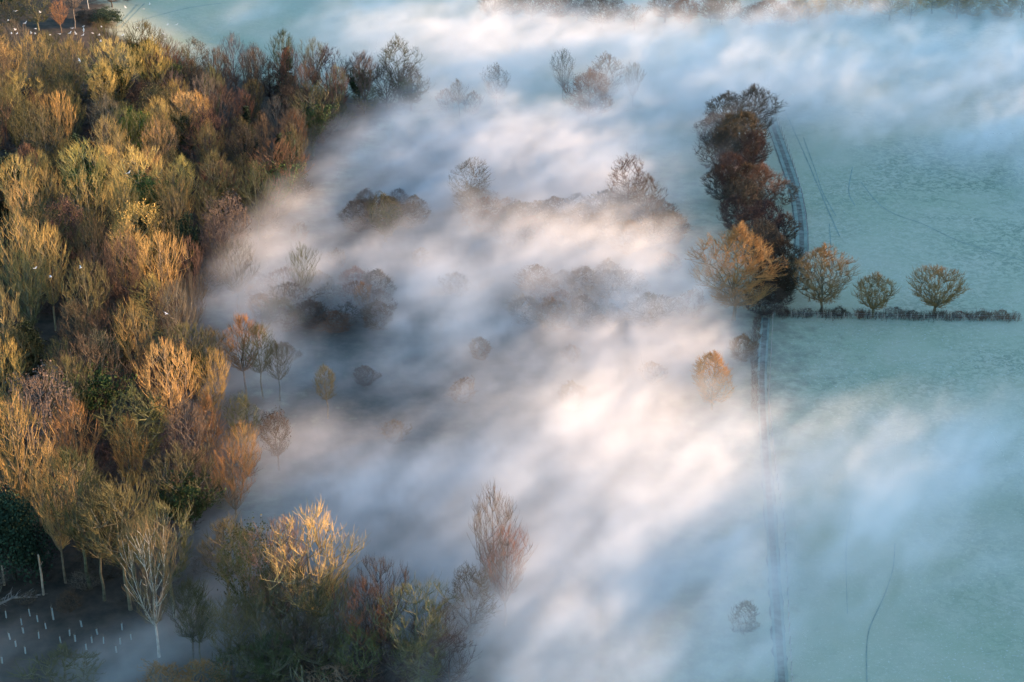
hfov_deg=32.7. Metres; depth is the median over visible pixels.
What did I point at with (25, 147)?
bare tree
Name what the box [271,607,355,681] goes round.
bare tree
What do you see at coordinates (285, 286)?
scrub tree
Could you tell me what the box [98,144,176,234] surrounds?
bare tree
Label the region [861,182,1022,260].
trodden path
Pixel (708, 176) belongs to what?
bare tree
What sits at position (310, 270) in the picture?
bare tree
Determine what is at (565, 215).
bare tree
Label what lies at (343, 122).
thicket shrub
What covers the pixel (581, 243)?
scrub tree
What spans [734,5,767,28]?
bare tree
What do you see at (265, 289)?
scrub tree
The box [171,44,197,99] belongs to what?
bare tree
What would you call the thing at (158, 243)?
bare tree
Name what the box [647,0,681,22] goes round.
bare tree
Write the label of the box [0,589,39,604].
fallen tree
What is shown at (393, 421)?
bare tree
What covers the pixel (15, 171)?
bare tree
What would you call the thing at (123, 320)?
bare tree
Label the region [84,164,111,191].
thicket shrub
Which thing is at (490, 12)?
bare tree
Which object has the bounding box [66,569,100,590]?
bramble bush
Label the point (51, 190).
bare tree
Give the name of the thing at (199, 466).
bare tree
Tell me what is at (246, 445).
bare tree
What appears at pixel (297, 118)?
thicket shrub
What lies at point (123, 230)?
bare tree
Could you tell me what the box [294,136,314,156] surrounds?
thicket shrub
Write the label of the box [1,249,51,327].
bare tree
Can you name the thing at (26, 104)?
bare tree
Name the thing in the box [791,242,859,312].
bare tree
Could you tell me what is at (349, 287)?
scrub tree
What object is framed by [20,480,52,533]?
bare tree
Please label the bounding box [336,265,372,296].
scrub tree
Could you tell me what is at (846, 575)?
trodden path
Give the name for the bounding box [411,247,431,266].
bare tree
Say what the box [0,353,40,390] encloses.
thicket shrub
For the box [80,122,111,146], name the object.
thicket shrub
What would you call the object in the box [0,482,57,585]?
evergreen tree
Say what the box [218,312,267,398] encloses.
bare tree
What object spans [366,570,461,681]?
bare tree
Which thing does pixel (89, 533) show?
thicket shrub
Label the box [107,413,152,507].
bare tree
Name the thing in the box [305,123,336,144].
thicket shrub
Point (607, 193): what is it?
scrub tree
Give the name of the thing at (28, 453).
thicket shrub
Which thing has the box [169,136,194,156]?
thicket shrub
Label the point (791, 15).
bare tree
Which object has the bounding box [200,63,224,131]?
bare tree
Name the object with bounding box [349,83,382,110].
thicket shrub
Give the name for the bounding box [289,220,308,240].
bare tree
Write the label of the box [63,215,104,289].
bare tree
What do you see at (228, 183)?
bare tree
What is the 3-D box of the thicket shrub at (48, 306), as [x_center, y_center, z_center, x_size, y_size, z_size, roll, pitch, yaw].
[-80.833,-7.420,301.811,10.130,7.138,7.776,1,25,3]
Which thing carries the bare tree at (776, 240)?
on the ground
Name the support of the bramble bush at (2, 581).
on the ground
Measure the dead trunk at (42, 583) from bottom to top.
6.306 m
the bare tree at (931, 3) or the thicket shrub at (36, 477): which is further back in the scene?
the bare tree at (931, 3)
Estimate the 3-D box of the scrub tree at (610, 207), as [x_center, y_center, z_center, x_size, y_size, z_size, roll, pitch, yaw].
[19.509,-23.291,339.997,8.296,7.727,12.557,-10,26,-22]
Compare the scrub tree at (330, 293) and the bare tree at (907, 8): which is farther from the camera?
the bare tree at (907, 8)
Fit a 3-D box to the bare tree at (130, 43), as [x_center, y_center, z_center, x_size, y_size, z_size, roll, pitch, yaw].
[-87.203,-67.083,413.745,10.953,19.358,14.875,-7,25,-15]
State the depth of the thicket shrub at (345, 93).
421.02 m
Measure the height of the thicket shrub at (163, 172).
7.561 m
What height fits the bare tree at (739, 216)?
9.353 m
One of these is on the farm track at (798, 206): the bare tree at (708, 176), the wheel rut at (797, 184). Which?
the wheel rut at (797, 184)
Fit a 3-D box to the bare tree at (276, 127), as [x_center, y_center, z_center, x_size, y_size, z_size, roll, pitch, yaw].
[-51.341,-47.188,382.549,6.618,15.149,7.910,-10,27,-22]
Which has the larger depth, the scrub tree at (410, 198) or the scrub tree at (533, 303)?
the scrub tree at (410, 198)
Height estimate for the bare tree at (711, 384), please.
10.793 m
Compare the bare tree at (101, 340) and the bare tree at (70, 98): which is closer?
the bare tree at (101, 340)
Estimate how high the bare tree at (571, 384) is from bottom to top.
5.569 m
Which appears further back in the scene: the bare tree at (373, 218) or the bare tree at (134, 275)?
the bare tree at (373, 218)
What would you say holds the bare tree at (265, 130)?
on the ground
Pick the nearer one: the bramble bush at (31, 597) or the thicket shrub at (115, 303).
the bramble bush at (31, 597)
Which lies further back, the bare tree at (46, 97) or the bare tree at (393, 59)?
the bare tree at (393, 59)
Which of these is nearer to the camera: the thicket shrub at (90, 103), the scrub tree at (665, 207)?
the scrub tree at (665, 207)
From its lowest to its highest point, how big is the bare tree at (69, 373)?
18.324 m
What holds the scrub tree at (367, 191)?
on the ground
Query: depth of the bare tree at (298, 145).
353.08 m
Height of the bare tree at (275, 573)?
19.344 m
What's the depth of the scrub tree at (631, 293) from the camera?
308.29 m
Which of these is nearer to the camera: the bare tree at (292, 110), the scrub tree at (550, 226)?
the scrub tree at (550, 226)
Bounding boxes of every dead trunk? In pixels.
[1,565,5,585]
[37,554,44,594]
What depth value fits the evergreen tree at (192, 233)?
317.36 m
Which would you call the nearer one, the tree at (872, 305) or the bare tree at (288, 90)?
the tree at (872, 305)
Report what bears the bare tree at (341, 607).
on the ground
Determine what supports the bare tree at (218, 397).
on the ground
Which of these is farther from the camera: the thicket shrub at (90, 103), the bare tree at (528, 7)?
the bare tree at (528, 7)
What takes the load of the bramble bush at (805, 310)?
on the ground
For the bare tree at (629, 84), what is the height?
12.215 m
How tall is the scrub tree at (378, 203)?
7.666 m
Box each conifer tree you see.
[239,106,259,154]
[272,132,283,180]
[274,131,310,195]
[276,47,299,103]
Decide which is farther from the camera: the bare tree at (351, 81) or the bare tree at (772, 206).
the bare tree at (351, 81)
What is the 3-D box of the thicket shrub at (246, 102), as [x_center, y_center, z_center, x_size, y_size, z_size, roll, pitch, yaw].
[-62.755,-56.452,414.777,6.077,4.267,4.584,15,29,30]
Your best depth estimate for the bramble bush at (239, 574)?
227.45 m
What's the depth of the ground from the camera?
284.99 m
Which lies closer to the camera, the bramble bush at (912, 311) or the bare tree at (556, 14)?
the bramble bush at (912, 311)
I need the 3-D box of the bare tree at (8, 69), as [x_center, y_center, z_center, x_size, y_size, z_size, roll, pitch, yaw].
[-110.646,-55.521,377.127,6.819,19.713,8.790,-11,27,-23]
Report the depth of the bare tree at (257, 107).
398.90 m
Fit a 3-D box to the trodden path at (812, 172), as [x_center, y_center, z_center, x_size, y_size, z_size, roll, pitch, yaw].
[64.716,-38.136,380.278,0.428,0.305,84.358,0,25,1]
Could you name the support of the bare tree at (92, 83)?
on the ground
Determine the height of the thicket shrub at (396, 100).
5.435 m
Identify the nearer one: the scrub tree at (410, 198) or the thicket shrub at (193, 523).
the thicket shrub at (193, 523)
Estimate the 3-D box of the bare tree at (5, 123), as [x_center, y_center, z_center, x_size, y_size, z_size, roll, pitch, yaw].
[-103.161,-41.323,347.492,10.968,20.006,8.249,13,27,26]
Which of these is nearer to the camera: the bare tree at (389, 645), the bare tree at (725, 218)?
the bare tree at (389, 645)
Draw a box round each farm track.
[756,317,787,681]
[761,102,808,306]
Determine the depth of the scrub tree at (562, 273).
314.01 m
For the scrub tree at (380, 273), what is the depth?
310.79 m
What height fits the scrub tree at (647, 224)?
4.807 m
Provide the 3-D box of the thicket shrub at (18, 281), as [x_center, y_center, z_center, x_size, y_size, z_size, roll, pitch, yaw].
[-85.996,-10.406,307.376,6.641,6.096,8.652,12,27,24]
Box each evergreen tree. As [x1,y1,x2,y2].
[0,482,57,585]
[1,317,57,385]
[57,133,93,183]
[111,105,170,159]
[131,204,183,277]
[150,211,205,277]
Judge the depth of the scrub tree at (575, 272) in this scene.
310.32 m
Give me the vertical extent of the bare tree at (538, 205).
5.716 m
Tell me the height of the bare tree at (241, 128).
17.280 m
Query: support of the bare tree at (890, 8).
on the ground
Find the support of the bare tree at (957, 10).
on the ground
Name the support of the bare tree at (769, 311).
on the ground
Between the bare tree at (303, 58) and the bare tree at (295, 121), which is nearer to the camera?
the bare tree at (295, 121)
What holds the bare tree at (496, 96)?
on the ground
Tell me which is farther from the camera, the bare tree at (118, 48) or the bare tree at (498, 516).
the bare tree at (118, 48)
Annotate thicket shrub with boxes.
[0,126,26,150]
[0,226,9,247]
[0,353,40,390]
[0,418,21,450]
[0,479,27,503]
[3,266,40,293]
[8,433,47,471]
[8,460,59,496]
[9,89,36,111]
[14,334,45,354]
[19,76,46,96]
[20,524,70,575]
[23,208,64,238]
[25,279,74,314]
[26,394,87,436]
[27,148,58,167]
[30,506,63,537]
[33,109,61,135]
[40,165,62,187]
[41,64,77,87]
[42,185,83,213]
[48,135,69,155]
[58,467,127,506]
[59,92,90,110]
[61,257,87,278]
[62,341,102,379]
[65,228,106,252]
[68,74,96,98]
[69,106,99,133]
[69,536,137,583]
[71,441,126,478]
[71,512,113,553]
[77,265,118,293]
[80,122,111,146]
[82,94,129,120]
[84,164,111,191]
[89,289,129,317]
[91,321,113,341]
[92,405,124,433]
[98,188,124,214]
[116,270,162,302]
[118,80,139,107]
[119,250,148,279]
[119,406,166,445]
[121,345,155,376]
[122,74,153,99]
[132,455,194,494]
[133,501,203,545]
[134,139,165,164]
[141,359,186,398]
[144,159,177,188]
[151,335,189,354]
[153,297,197,325]
[155,420,214,458]
[156,191,179,215]
[156,385,216,421]
[168,155,198,177]
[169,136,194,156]
[172,339,225,376]
[176,264,227,298]
[181,241,233,279]
[183,176,210,206]
[192,160,227,184]
[194,191,242,220]
[202,476,244,511]
[206,238,251,263]
[212,443,262,479]
[215,123,239,142]
[216,132,242,154]
[219,217,253,247]
[221,422,254,444]
[232,115,257,131]
[236,96,256,108]
[236,107,262,121]
[238,206,285,237]
[240,173,264,200]
[257,147,273,164]
[259,71,282,96]
[260,188,299,215]
[288,104,327,132]
[289,176,315,198]
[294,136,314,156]
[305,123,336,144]
[319,93,347,111]
[325,102,357,131]
[334,84,351,100]
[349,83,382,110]
[390,90,407,105]
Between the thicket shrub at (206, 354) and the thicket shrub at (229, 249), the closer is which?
the thicket shrub at (206, 354)
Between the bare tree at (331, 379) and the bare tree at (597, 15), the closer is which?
the bare tree at (331, 379)
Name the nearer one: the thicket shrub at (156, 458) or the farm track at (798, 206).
the thicket shrub at (156, 458)
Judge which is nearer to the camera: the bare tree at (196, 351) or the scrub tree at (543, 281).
the bare tree at (196, 351)
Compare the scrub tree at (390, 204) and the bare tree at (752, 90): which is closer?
the scrub tree at (390, 204)
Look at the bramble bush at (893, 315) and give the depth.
306.30 m
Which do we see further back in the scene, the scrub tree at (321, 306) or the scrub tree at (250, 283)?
the scrub tree at (250, 283)
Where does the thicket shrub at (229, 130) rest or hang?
on the ground
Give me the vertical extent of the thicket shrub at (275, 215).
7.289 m
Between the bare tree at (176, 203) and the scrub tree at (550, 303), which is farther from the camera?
the bare tree at (176, 203)
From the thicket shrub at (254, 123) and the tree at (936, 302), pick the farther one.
the thicket shrub at (254, 123)
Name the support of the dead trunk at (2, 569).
on the ground
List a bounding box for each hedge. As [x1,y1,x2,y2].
[747,314,762,411]
[763,304,975,322]
[965,307,1019,321]
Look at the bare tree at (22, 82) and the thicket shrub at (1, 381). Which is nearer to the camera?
the thicket shrub at (1, 381)
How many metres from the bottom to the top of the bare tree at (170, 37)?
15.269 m
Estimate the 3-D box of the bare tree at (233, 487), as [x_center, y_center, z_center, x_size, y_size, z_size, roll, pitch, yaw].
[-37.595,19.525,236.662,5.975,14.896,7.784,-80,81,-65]
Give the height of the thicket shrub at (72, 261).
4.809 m
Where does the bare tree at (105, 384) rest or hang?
on the ground
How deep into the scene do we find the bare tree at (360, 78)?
410.14 m
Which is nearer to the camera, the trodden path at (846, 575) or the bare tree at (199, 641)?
the bare tree at (199, 641)
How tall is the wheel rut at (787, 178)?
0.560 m
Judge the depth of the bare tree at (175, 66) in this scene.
402.47 m
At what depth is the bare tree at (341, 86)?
399.48 m
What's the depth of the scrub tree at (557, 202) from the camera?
348.56 m
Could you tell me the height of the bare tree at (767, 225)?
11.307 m
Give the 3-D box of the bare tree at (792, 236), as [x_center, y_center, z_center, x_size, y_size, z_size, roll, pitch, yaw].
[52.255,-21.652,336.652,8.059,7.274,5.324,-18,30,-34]
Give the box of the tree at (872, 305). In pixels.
[851,271,901,317]
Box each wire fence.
[768,308,792,681]
[772,102,807,261]
[791,311,1018,321]
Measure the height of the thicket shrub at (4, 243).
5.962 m
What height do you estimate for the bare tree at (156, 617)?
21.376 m
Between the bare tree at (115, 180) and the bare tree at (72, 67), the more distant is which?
the bare tree at (72, 67)
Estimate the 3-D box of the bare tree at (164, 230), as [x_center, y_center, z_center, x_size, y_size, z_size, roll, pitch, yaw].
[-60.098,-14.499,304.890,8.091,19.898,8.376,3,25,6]
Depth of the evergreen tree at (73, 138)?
346.09 m
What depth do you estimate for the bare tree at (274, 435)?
252.56 m
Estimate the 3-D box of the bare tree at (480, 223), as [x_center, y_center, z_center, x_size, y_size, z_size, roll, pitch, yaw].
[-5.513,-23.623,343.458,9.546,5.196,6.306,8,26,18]
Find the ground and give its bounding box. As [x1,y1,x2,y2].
[0,0,1023,681]
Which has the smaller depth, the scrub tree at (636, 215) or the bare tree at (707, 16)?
the scrub tree at (636, 215)
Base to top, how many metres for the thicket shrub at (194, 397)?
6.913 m
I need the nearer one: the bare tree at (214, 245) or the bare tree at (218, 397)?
the bare tree at (218, 397)
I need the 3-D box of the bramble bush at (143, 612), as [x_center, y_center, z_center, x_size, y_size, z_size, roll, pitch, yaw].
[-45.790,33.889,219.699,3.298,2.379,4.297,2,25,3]
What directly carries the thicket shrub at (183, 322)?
on the ground
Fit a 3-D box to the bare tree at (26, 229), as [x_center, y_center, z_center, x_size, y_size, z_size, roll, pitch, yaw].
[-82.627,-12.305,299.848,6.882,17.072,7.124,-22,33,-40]
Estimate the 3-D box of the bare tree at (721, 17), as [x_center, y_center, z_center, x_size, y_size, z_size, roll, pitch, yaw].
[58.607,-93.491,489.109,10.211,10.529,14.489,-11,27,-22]
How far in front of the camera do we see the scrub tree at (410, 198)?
349.25 m
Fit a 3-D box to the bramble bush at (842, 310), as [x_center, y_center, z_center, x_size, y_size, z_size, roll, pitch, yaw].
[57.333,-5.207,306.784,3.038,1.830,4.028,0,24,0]
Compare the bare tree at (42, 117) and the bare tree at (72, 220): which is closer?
the bare tree at (72, 220)
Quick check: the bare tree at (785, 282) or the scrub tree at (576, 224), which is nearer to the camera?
the bare tree at (785, 282)
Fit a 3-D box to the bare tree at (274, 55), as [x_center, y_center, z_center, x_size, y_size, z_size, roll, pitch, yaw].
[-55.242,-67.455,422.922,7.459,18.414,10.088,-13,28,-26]
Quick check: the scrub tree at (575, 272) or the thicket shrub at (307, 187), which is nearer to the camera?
the scrub tree at (575, 272)
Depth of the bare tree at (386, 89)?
413.22 m
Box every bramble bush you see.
[0,571,9,586]
[15,589,36,604]
[33,570,55,584]
[53,587,83,615]
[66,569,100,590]
[115,591,133,604]
[136,602,155,620]
[149,567,183,588]
[180,603,216,625]
[185,577,212,598]
[228,564,248,581]
[244,528,265,544]
[775,305,788,315]
[800,307,816,315]
[832,306,846,315]
[853,309,865,318]
[882,306,905,317]
[904,310,918,317]
[954,310,967,318]
[974,310,992,318]
[993,309,1009,319]
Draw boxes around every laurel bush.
[71,8,98,21]
[83,6,124,24]
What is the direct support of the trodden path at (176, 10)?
on the ground
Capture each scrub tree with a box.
[241,270,272,296]
[245,283,286,307]
[246,292,271,322]
[254,296,309,330]
[261,266,317,299]
[262,280,323,317]
[295,298,330,329]
[306,282,344,308]
[307,269,335,293]
[327,301,362,326]
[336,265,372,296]
[336,281,383,307]
[337,198,377,232]
[346,195,377,221]
[354,187,375,209]
[357,289,397,317]
[358,298,397,331]
[360,269,397,298]
[361,196,414,226]
[377,196,402,215]
[388,188,407,206]
[392,200,432,228]
[402,194,430,219]
[453,187,499,213]
[458,196,504,223]
[489,218,515,242]
[493,209,519,232]
[494,197,519,208]
[498,224,538,249]
[503,293,543,324]
[507,200,539,223]
[512,263,558,295]
[517,215,543,238]
[521,276,562,304]
[525,207,556,229]
[532,296,573,332]
[537,196,575,219]
[540,288,579,318]
[543,218,572,246]
[546,269,585,295]
[561,202,597,222]
[563,264,608,301]
[564,193,594,217]
[564,212,624,245]
[564,293,605,331]
[566,217,595,237]
[571,223,604,254]
[572,285,609,315]
[577,188,632,221]
[580,268,637,304]
[587,201,634,235]
[592,302,631,327]
[593,257,623,293]
[605,219,647,255]
[612,268,651,294]
[615,286,649,310]
[619,219,646,241]
[621,292,681,328]
[622,204,644,220]
[624,212,676,249]
[637,195,664,216]
[640,214,654,234]
[647,199,682,228]
[649,209,693,243]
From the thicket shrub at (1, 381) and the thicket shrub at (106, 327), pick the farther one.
the thicket shrub at (106, 327)
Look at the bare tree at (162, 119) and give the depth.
360.36 m
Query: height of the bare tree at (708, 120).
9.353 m
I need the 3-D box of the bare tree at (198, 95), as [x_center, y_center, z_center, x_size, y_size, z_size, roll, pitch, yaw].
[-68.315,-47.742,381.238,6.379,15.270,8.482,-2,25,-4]
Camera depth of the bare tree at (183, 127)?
373.96 m
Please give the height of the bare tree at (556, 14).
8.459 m
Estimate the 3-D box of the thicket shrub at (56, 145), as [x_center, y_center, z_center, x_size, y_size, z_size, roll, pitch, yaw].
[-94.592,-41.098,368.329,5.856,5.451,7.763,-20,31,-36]
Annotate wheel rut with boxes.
[757,317,777,681]
[762,105,798,305]
[764,317,787,681]
[768,102,807,305]
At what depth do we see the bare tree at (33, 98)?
362.00 m
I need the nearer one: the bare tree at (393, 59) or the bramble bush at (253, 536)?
the bramble bush at (253, 536)
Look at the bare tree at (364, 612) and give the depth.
204.34 m
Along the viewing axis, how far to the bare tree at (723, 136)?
370.88 m
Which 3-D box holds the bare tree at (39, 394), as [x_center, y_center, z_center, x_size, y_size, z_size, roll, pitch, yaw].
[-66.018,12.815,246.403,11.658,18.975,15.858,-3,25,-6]
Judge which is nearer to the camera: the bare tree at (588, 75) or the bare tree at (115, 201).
the bare tree at (115, 201)
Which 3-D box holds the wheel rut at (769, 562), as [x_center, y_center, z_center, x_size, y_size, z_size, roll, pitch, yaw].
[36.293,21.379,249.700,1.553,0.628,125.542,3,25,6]
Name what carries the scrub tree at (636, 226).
on the ground
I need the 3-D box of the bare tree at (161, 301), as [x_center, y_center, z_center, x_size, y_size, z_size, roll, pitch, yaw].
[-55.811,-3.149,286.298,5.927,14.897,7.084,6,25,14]
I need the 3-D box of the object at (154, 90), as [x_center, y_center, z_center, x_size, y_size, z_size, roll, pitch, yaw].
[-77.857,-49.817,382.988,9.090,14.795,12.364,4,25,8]
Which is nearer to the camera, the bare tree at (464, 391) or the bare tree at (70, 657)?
the bare tree at (70, 657)
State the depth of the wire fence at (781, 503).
245.00 m
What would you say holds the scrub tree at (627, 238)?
on the ground
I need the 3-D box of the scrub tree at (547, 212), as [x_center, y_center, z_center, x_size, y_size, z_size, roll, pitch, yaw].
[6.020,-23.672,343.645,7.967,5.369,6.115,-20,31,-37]
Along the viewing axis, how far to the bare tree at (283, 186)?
343.31 m
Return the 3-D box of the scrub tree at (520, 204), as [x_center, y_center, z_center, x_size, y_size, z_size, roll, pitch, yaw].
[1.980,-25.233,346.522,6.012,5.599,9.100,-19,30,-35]
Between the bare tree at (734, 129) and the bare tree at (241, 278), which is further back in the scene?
the bare tree at (734, 129)
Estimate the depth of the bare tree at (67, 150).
338.00 m
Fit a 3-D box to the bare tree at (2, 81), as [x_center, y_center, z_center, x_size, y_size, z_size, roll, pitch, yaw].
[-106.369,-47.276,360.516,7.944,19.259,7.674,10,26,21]
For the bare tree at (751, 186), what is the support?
on the ground
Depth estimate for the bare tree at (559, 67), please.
421.65 m
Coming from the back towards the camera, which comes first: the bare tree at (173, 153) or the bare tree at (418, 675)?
the bare tree at (173, 153)
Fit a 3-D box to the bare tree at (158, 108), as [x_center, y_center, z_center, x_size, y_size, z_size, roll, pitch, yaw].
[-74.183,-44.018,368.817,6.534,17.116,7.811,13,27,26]
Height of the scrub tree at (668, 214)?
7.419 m
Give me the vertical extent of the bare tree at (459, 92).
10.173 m
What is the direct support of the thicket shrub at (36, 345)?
on the ground
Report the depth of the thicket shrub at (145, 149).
370.86 m
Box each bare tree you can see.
[0,0,27,31]
[0,25,16,76]
[0,37,26,106]
[0,42,30,110]
[0,45,12,124]
[0,70,43,144]
[0,75,10,128]
[0,81,28,160]
[0,94,16,148]
[0,150,47,228]
[0,152,38,218]
[0,175,12,208]
[0,199,72,275]
[0,209,59,330]
[0,237,8,271]
[0,282,22,371]
[0,331,26,439]
[0,382,55,506]
[0,435,37,496]
[1,18,32,80]
[1,176,42,267]
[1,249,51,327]
[1,326,39,401]
[1,360,83,485]
[6,640,105,681]
[7,223,52,311]
[8,31,55,106]
[9,99,50,178]
[11,0,53,30]
[11,141,44,207]
[19,149,57,218]
[20,89,50,146]
[20,163,67,241]
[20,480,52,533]
[22,103,65,196]
[22,442,80,583]
[26,30,61,81]
[26,219,71,330]
[31,29,72,94]
[31,444,111,588]
[32,77,56,132]
[37,88,78,167]
[39,334,77,395]
[40,193,94,275]
[40,332,137,434]
[40,350,97,457]
[43,74,81,137]
[45,55,73,114]
[46,38,92,91]
[46,395,105,506]
[47,0,68,32]
[49,139,81,206]
[50,31,90,102]
[55,91,88,137]
[55,138,112,222]
[55,166,110,252]
[55,296,99,365]
[59,181,112,250]
[59,258,113,356]
[60,458,100,545]
[60,471,135,600]
[62,0,82,28]
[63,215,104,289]
[70,244,120,333]
[71,325,129,422]
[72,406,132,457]
[76,36,145,118]
[76,215,115,306]
[77,479,160,610]
[78,301,142,393]
[85,91,122,155]
[86,61,118,115]
[87,17,121,67]
[89,113,127,168]
[90,143,132,215]
[90,380,173,470]
[91,85,121,144]
[96,471,158,581]
[98,130,141,199]
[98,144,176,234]
[99,227,143,336]
[102,199,161,290]
[103,300,137,367]
[104,42,136,107]
[105,170,137,234]
[105,181,146,272]
[106,99,147,175]
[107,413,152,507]
[108,216,151,322]
[110,297,159,405]
[114,514,175,657]
[118,497,193,617]
[119,18,164,95]
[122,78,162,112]
[128,271,184,345]
[129,34,174,98]
[129,144,167,203]
[132,336,196,451]
[133,230,193,332]
[133,354,166,424]
[134,440,227,546]
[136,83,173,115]
[137,40,196,106]
[137,658,192,681]
[138,117,180,182]
[140,96,172,150]
[141,109,179,176]
[143,205,184,295]
[148,165,199,221]
[148,321,225,410]
[149,281,186,361]
[152,146,198,207]
[156,30,178,64]
[156,275,199,351]
[157,185,192,224]
[158,65,186,127]
[158,90,216,163]
[158,153,198,211]
[161,79,191,132]
[161,396,208,495]
[162,574,210,668]
[165,444,229,517]
[170,235,203,319]
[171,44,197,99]
[175,57,205,112]
[175,268,208,337]
[176,35,210,80]
[176,585,221,670]
[176,656,234,681]
[181,106,227,166]
[184,87,211,147]
[184,146,241,234]
[185,71,220,138]
[189,120,225,180]
[190,348,230,432]
[190,388,228,483]
[191,177,220,244]
[191,325,235,391]
[196,510,249,602]
[198,217,234,292]
[199,160,241,224]
[200,47,228,82]
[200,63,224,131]
[200,592,254,681]
[201,188,254,276]
[203,46,233,112]
[203,641,296,681]
[205,84,241,161]
[205,437,261,529]
[207,238,260,309]
[211,582,298,678]
[212,512,279,645]
[215,66,240,118]
[216,33,247,98]
[218,114,262,184]
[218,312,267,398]
[219,389,264,448]
[221,419,261,491]
[223,121,258,190]
[230,87,255,126]
[230,151,257,209]
[231,157,273,240]
[235,514,311,648]
[235,638,341,681]
[237,43,273,120]
[237,322,275,399]
[240,48,260,99]
[241,40,265,87]
[241,78,264,127]
[242,553,340,669]
[245,133,313,223]
[252,58,283,104]
[254,113,274,159]
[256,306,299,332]
[258,405,290,470]
[258,497,367,648]
[259,94,290,140]
[261,338,292,400]
[264,27,298,94]
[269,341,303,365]
[271,42,302,109]
[271,84,300,129]
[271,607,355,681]
[273,108,307,161]
[278,75,307,120]
[279,105,307,140]
[279,123,308,203]
[284,78,345,156]
[286,243,319,302]
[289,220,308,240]
[293,659,381,681]
[294,59,318,106]
[295,568,370,667]
[296,53,317,101]
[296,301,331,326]
[297,37,327,91]
[306,42,350,97]
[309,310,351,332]
[312,362,336,418]
[315,88,332,137]
[318,64,350,127]
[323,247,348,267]
[327,64,347,118]
[327,574,400,676]
[329,620,385,679]
[340,51,382,107]
[343,633,425,681]
[347,555,413,664]
[349,281,371,319]
[350,50,377,114]
[351,364,382,386]
[364,191,405,241]
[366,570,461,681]
[372,60,405,111]
[375,32,427,105]
[376,418,411,444]
[384,633,451,681]
[390,60,435,110]
[406,596,469,674]
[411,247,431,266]
[421,628,480,681]
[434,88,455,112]
[437,271,474,296]
[440,560,499,647]
[445,375,479,402]
[448,78,468,117]
[448,156,491,210]
[459,210,500,232]
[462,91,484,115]
[467,481,520,614]
[468,336,492,360]
[477,0,517,21]
[477,525,536,625]
[479,62,509,105]
[493,0,527,18]
[496,201,526,230]
[517,0,549,19]
[520,200,565,223]
[538,0,572,21]
[546,211,583,234]
[549,48,575,99]
[554,0,593,20]
[557,379,587,411]
[559,68,615,123]
[560,344,581,363]
[578,0,623,28]
[588,51,627,105]
[601,0,629,21]
[606,153,648,216]
[619,4,649,29]
[623,62,646,107]
[627,173,668,219]
[638,360,669,384]
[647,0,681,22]
[656,251,682,272]
[671,0,699,27]
[672,287,707,318]
[684,220,787,320]
[691,127,741,169]
[691,349,736,409]
[694,112,729,147]
[695,0,725,22]
[699,162,740,200]
[701,0,744,24]
[703,90,757,129]
[708,109,772,166]
[710,125,766,166]
[710,149,753,203]
[716,194,749,230]
[717,175,767,220]
[722,83,787,132]
[723,162,769,200]
[727,333,758,362]
[727,599,760,635]
[730,203,785,246]
[733,130,773,174]
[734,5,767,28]
[735,216,784,271]
[738,160,787,206]
[739,239,788,276]
[742,278,794,316]
[745,196,791,245]
[749,0,792,28]
[752,231,806,285]
[752,261,796,303]
[768,180,799,204]
[769,253,813,290]
[772,263,799,295]
[775,211,801,243]
[778,0,808,26]
[789,0,829,23]
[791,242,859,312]
[820,0,841,17]
[830,0,864,20]
[861,0,888,14]
[871,0,909,20]
[894,0,927,19]
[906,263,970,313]
[914,0,947,13]
[937,0,976,18]
[958,0,990,16]
[985,0,1023,17]
[1010,0,1023,17]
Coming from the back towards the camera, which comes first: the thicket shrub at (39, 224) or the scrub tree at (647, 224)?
the scrub tree at (647, 224)
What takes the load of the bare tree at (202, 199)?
on the ground
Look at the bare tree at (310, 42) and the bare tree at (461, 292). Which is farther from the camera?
the bare tree at (310, 42)
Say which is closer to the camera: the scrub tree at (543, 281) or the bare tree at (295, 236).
the scrub tree at (543, 281)
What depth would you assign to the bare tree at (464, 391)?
274.45 m
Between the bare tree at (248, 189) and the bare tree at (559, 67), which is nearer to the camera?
the bare tree at (248, 189)
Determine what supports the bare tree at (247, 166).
on the ground
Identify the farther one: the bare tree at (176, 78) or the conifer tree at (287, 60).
the conifer tree at (287, 60)
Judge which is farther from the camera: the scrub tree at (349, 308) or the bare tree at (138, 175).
the bare tree at (138, 175)
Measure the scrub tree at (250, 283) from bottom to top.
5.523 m
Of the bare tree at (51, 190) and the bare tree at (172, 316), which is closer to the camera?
the bare tree at (172, 316)
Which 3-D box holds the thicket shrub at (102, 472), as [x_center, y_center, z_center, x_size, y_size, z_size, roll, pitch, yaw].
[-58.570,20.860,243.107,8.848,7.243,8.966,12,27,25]
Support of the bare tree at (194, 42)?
on the ground
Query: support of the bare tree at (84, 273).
on the ground
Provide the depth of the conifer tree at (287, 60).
415.07 m
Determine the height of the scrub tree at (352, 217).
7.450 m
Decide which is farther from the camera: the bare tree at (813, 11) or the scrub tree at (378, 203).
the bare tree at (813, 11)
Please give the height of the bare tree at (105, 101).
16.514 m
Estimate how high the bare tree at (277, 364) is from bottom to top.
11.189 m
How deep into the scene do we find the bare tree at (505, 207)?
343.89 m
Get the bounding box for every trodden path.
[116,5,136,25]
[121,3,144,27]
[133,3,220,22]
[784,108,839,235]
[803,137,835,215]
[846,514,850,613]
[848,167,854,204]
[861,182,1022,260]
[866,543,894,681]
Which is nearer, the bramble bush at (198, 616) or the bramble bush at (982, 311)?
the bramble bush at (198, 616)
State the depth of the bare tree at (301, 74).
404.71 m

